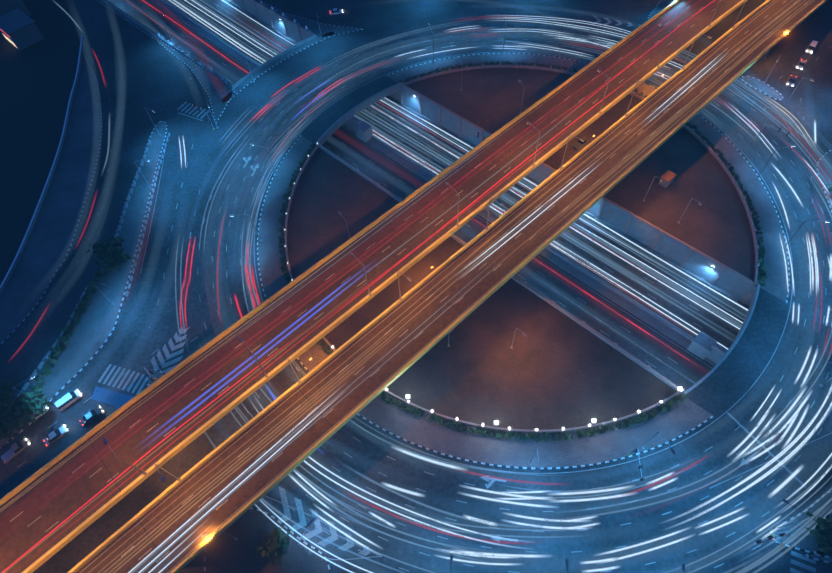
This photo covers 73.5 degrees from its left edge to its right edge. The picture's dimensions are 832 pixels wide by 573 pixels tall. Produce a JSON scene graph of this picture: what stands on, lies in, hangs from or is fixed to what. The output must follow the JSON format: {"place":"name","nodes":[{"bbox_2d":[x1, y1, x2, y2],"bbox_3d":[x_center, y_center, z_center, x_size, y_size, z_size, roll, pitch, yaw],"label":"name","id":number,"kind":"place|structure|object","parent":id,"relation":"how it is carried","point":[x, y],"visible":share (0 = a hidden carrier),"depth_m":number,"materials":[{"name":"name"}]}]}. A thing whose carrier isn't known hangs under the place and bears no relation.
{"place":"outdoors","nodes":[
{"label":"outdoors","id":0,"kind":"place"},
{"bbox_2d":[1,0,714,572],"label":"trail","id":1,"kind":"object","parent":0,"point":[255,286],"visible":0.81,"depth_m":132.22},
{"bbox_2d":[1,4,778,525],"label":"trail","id":2,"kind":"object","parent":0,"point":[253,282],"visible":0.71,"depth_m":129.91,"materials":[{"name":"red"}]},
{"bbox_2d":[0,0,831,572],"bbox_3d":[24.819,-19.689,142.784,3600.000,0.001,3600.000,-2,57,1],"label":"road","id":3,"kind":"structure","parent":0,"point":[164,88],"depth_m":130.21,"materials":[{"name":"asphalt"}]},
{"bbox_2d":[1,438,29,462],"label":"pickup truck","id":4,"kind":"object","parent":3,"relation":"on","point":[16,449],"visible":0.98,"depth_m":112.04,"materials":[{"name":"silver metal"}]},
{"bbox_2d":[26,406,48,424],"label":"car","id":5,"kind":"object","parent":3,"relation":"on","point":[38,415],"visible":0.17,"depth_m":116.30,"materials":[{"name":"black metal"}]},
{"bbox_2d":[0,35,83,294],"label":"canal wall","id":6,"kind":"structure","parent":3,"relation":"on","point":[28,231],"depth_m":153.77,"materials":[{"name":"concrete"}]},
{"bbox_2d":[43,425,67,445],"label":"car","id":7,"kind":"object","parent":3,"relation":"on","point":[52,437],"visible":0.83,"depth_m":113.47,"materials":[{"name":"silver metal"}]},
{"bbox_2d":[54,390,81,410],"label":"bus","id":8,"kind":"object","parent":3,"relation":"on","point":[65,401],"visible":0.96,"depth_m":117.26,"materials":[{"name":"white"}]},
{"bbox_2d":[79,406,103,425],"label":"car","id":9,"kind":"object","parent":3,"relation":"on","point":[89,417],"visible":0.96,"depth_m":115.46,"materials":[{"name":"grey"}]},
{"bbox_2d":[330,8,342,14],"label":"car","id":10,"kind":"object","parent":3,"relation":"on","point":[335,11],"visible":1,"depth_m":193.01,"materials":[{"name":"white"}]},
{"bbox_2d":[0,0,827,572],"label":"flyover","id":11,"kind":"object","parent":3,"relation":"on","point":[378,354],"visible":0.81,"depth_m":118.00,"materials":[{"name":"concrete"}]},
{"bbox_2d":[172,82,361,421],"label":"trail","id":12,"kind":"object","parent":11,"relation":"on","point":[270,341],"visible":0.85,"depth_m":114.21,"materials":[{"name":"blue"}]},
{"bbox_2d":[0,0,822,572],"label":"lane markings","id":13,"kind":"object","parent":11,"relation":"on","point":[388,316],"visible":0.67,"depth_m":117.79,"materials":[{"name":"paint"}]},
{"bbox_2d":[13,0,831,572],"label":"street lamps","id":14,"kind":"object","parent":11,"relation":"on","point":[457,224],"visible":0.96,"depth_m":124.26,"materials":[{"name":"silver metal"}]},
{"bbox_2d":[129,1,816,541],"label":"trail","id":15,"kind":"object","parent":11,"relation":"on","point":[423,207],"visible":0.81,"depth_m":133.75,"materials":[{"name":"red"}]},
{"bbox_2d":[0,0,831,572],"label":"kerbs","id":16,"kind":"structure","parent":3,"relation":"on","point":[808,554],"depth_m":143.29,"materials":[{"name":"paint"}]},
{"bbox_2d":[0,0,831,572],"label":"sidewalks","id":17,"kind":"structure","parent":3,"relation":"on","point":[36,82],"depth_m":151.56,"materials":[{"name":"concrete"}]},
{"bbox_2d":[9,133,169,408],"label":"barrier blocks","id":18,"kind":"structure","parent":17,"relation":"on","point":[39,366],"depth_m":143.13,"materials":[{"name":"concrete"}]},
{"bbox_2d":[17,10,831,572],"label":"paint","id":19,"kind":"object","parent":3,"relation":"on","point":[109,396],"visible":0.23,"depth_m":118.60,"materials":[{"name":"white paint"}]},
{"bbox_2d":[103,0,755,393],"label":"underpass","id":20,"kind":"object","parent":3,"relation":"on","point":[549,286],"visible":0.4,"depth_m":143.85,"materials":[{"name":"asphalt"}]},
{"bbox_2d":[157,0,311,83],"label":"wall fins","id":21,"kind":"object","parent":20,"relation":"on","point":[202,65],"depth_m":185.69,"materials":[{"name":"concrete"}]},
{"bbox_2d":[130,0,741,368],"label":"underpass markings","id":22,"kind":"object","parent":20,"relation":"on","point":[477,216],"visible":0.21,"depth_m":155.45,"materials":[{"name":"paint"}]},
{"bbox_2d":[232,35,831,491],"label":"ring bridges","id":23,"kind":"structure","parent":20,"relation":"on","point":[726,381],"depth_m":120.56,"materials":[{"name":"concrete"}]},
{"bbox_2d":[173,1,831,572],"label":"trail","id":24,"kind":"object","parent":3,"relation":"on","point":[457,299],"visible":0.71,"depth_m":138.18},
{"bbox_2d":[199,28,831,572],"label":"lane markings","id":25,"kind":"object","parent":3,"relation":"on","point":[493,480],"visible":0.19,"depth_m":110.25,"materials":[{"name":"paint"}]},
{"bbox_2d":[257,53,789,468],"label":"island kerb","id":26,"kind":"structure","parent":3,"relation":"on","point":[513,466],"depth_m":113.57,"materials":[{"name":"paint"}]},
{"bbox_2d":[786,75,796,86],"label":"car","id":27,"kind":"object","parent":3,"relation":"on","point":[791,80],"visible":0.96,"depth_m":164.05,"materials":[{"name":"grey metal"}]},
{"bbox_2d":[770,101,812,142],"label":"trail","id":28,"kind":"object","parent":3,"relation":"on","point":[794,122],"visible":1,"depth_m":155.51,"materials":[{"name":"white"}]},
{"bbox_2d":[796,59,806,69],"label":"car","id":29,"kind":"object","parent":3,"relation":"on","point":[801,64],"visible":0.94,"depth_m":167.94,"materials":[{"name":"silver metal"}]},
{"bbox_2d":[806,40,817,53],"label":"car","id":30,"kind":"object","parent":3,"relation":"on","point":[811,46],"visible":1,"depth_m":171.75,"materials":[{"name":"white metal"}]},
{"bbox_2d":[30,0,831,572],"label":"trail","id":31,"kind":"object","parent":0,"point":[624,336],"visible":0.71,"depth_m":113.03,"materials":[{"name":"white"}]},
{"bbox_2d":[104,5,800,572],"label":"trail","id":32,"kind":"object","parent":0,"point":[302,407],"visible":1,"depth_m":99.85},
{"bbox_2d":[128,0,831,572],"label":"trail","id":33,"kind":"object","parent":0,"point":[794,416],"visible":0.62,"depth_m":106.97,"materials":[{"name":"white"}]},
{"bbox_2d":[258,53,787,467],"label":"island","id":34,"kind":"structure","parent":0,"point":[554,370],"depth_m":129.34,"materials":[{"name":"concrete"}]},
{"bbox_2d":[0,0,676,187],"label":"buildings","id":35,"kind":"structure","parent":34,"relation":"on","point":[19,30],"depth_m":187.99,"materials":[{"name":"concrete"}]},
{"bbox_2d":[143,103,789,543],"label":"traffic signals","id":36,"kind":"object","parent":34,"relation":"on","point":[449,345],"visible":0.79,"depth_m":113.85,"materials":[{"name":"metal"}]},
{"bbox_2d":[284,63,759,430],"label":"lamps","id":37,"kind":"object","parent":34,"relation":"on","point":[386,389],"visible":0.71,"depth_m":131.60,"materials":[{"name":"glass"}]},
{"bbox_2d":[572,137,588,150],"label":"car","id":38,"kind":"object","parent":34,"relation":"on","point":[578,145],"visible":0.94,"depth_m":153.00,"materials":[{"name":"grey"}]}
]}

